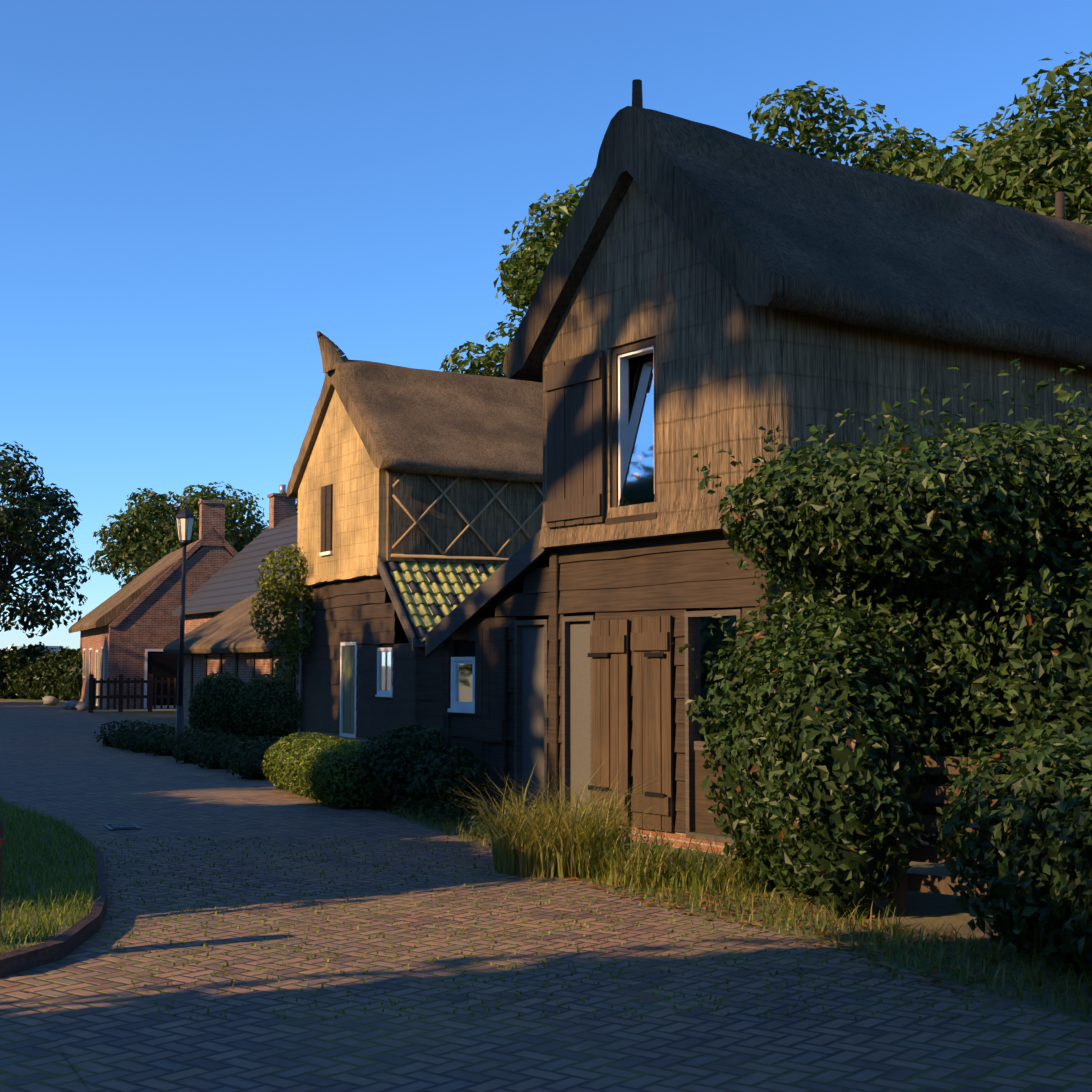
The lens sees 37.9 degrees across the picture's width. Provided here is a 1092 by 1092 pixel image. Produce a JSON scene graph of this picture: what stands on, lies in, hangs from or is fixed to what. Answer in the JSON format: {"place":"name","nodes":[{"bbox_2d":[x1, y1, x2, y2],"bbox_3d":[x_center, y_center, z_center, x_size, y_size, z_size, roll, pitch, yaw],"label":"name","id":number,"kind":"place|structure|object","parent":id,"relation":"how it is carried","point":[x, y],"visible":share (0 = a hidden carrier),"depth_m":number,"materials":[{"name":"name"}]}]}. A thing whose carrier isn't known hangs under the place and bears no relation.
{"place":"outdoors","nodes":[
{"label":"outdoors","id":0,"kind":"place"},
{"bbox_2d":[8,646,62,653],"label":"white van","id":1,"kind":"object","parent":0,"point":[49,647],"visible":0.02,"depth_m":88.37,"materials":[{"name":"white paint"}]},
{"bbox_2d":[0,795,105,953],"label":"island grass","id":2,"kind":"structure","parent":0,"point":[13,812],"depth_m":11.17,"materials":[{"name":"green plant"}]},
{"bbox_2d":[107,495,238,566],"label":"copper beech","id":3,"kind":"object","parent":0,"point":[177,508],"depth_m":103.58,"materials":[{"name":"green plant"}]},
{"bbox_2d":[0,851,560,1091],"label":"side road","id":4,"kind":"structure","parent":0,"point":[33,1058],"depth_m":6.68,"materials":[{"name":"grey brick"}]},
{"bbox_2d":[0,821,2,926],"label":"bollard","id":5,"kind":"object","parent":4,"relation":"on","point":[1,832],"visible":1,"depth_m":8.70,"materials":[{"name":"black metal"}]},
{"bbox_2d":[0,700,1091,1091],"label":"road","id":6,"kind":"structure","parent":0,"point":[116,1030],"depth_m":8.05,"materials":[{"name":"brick"}]},
{"bbox_2d":[103,823,141,830],"bbox_3d":[-4.173,2.762,15.659,0.300,0.022,0.500,2,-5,-23],"label":"drain cover","id":7,"kind":"object","parent":6,"relation":"on","point":[121,826],"visible":1,"depth_m":15.55,"materials":[{"name":"black metal"}]},
{"bbox_2d":[175,505,194,755],"bbox_3d":[-6.144,1.452,26.930,0.386,4.300,0.386,0,-4,1],"label":"street lamp","id":8,"kind":"object","parent":6,"relation":"on","point":[184,517],"visible":0.94,"depth_m":26.93,"materials":[{"name":"black metal"}]},
{"bbox_2d":[0,698,1091,1022],"bbox_3d":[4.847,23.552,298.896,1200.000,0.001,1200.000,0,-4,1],"label":"ground","id":9,"kind":"structure","parent":0,"point":[924,908],"depth_m":10.11,"materials":[{"name":"soil"}]},
{"bbox_2d":[0,642,82,700],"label":"hedge","id":10,"kind":"object","parent":9,"relation":"on","point":[30,672],"visible":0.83,"depth_m":68.86,"materials":[{"name":"green plant"}]},
{"bbox_2d":[0,441,90,637],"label":"tree","id":11,"kind":"object","parent":9,"relation":"on","point":[21,527],"visible":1,"depth_m":70.10,"materials":[{"name":"green plant"}]},
{"bbox_2d":[0,797,106,978],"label":"island kerb","id":12,"kind":"structure","parent":9,"relation":"on","point":[63,944],"depth_m":9.29,"materials":[{"name":"brick"}]},
{"bbox_2d":[42,695,88,710],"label":"boulders","id":13,"kind":"object","parent":9,"relation":"on","point":[67,705],"visible":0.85,"depth_m":54.79,"materials":[{"name":"grey stone"}]},
{"bbox_2d":[88,674,176,712],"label":"timber fence","id":14,"kind":"object","parent":9,"relation":"on","point":[121,681],"visible":0.69,"depth_m":52.53,"materials":[{"name":"black wood"}]},
{"bbox_2d":[68,500,237,708],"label":"cottage","id":15,"kind":"structure","parent":9,"relation":"on","point":[131,630],"depth_m":57.52,"materials":[{"name":"brick"}]},
{"bbox_2d":[88,481,264,588],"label":"tree","id":16,"kind":"object","parent":9,"relation":"on","point":[141,539],"visible":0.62,"depth_m":84.48,"materials":[{"name":"green plant"}]},
{"bbox_2d":[93,671,303,779],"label":"bushes","id":17,"kind":"object","parent":9,"relation":"on","point":[220,709],"visible":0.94,"depth_m":29.32,"materials":[{"name":"green plant"}]},
{"bbox_2d":[172,484,297,633],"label":"house","id":18,"kind":"structure","parent":9,"relation":"on","point":[230,583],"depth_m":53.78,"materials":[{"name":"brick"}]},
{"bbox_2d":[233,492,297,550],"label":"tree","id":19,"kind":"object","parent":9,"relation":"on","point":[261,527],"depth_m":90.24,"materials":[{"name":"green plant"}]},
{"bbox_2d":[163,331,542,743],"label":"house","id":20,"kind":"structure","parent":9,"relation":"on","point":[397,463],"depth_m":32.66,"materials":[{"name":"brown wood"}]},
{"bbox_2d":[249,542,315,732],"bbox_3d":[-5.740,2.070,35.543,1.959,4.329,1.737,0,-4,1],"label":"tree","id":21,"kind":"object","parent":20,"relation":"attached to","point":[290,596],"visible":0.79,"depth_m":35.35,"materials":[{"name":"green plant"}]},
{"bbox_2d":[386,561,501,641],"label":"pantile roof","id":22,"kind":"structure","parent":20,"relation":"on","point":[418,586],"depth_m":30.98,"materials":[{"name":"tile"}]},
{"bbox_2d":[262,723,492,815],"bbox_3d":[-2.156,2.525,18.548,1.730,0.972,5.173,3,-5,-35],"label":"box hedge","id":23,"kind":"object","parent":9,"relation":"on","point":[333,771],"visible":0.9,"depth_m":17.49,"materials":[{"name":"green plant"}]},
{"bbox_2d":[439,177,590,377],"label":"oak tree","id":24,"kind":"object","parent":9,"relation":"on","point":[531,259],"visible":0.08,"depth_m":44.71,"materials":[{"name":"green plant"}]},
{"bbox_2d":[92,733,1091,1021],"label":"verge grass plants","id":25,"kind":"object","parent":9,"relation":"on","point":[546,839],"visible":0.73,"depth_m":11.29,"materials":[{"name":"green plant"}]},
{"bbox_2d":[425,79,1091,855],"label":"house","id":26,"kind":"structure","parent":9,"relation":"on","point":[707,293],"depth_m":14.66,"materials":[{"name":"brown wood"}]},
{"bbox_2d":[748,80,1010,189],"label":"oak tree","id":27,"kind":"object","parent":9,"relation":"on","point":[886,153],"visible":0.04,"depth_m":41.13,"materials":[{"name":"green plant"}]},
{"bbox_2d":[670,359,1091,975],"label":"hedge arch","id":28,"kind":"structure","parent":9,"relation":"on","point":[938,673],"depth_m":10.12,"materials":[{"name":"green plant"}]},
{"bbox_2d":[889,51,1091,225],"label":"oak tree","id":29,"kind":"object","parent":9,"relation":"on","point":[1042,160],"visible":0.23,"depth_m":33.84,"materials":[{"name":"green plant"}]},
{"bbox_2d":[0,0,1091,649],"label":"sky","id":30,"kind":"structure","parent":0,"point":[192,192],"materials":[{"name":"blue"}]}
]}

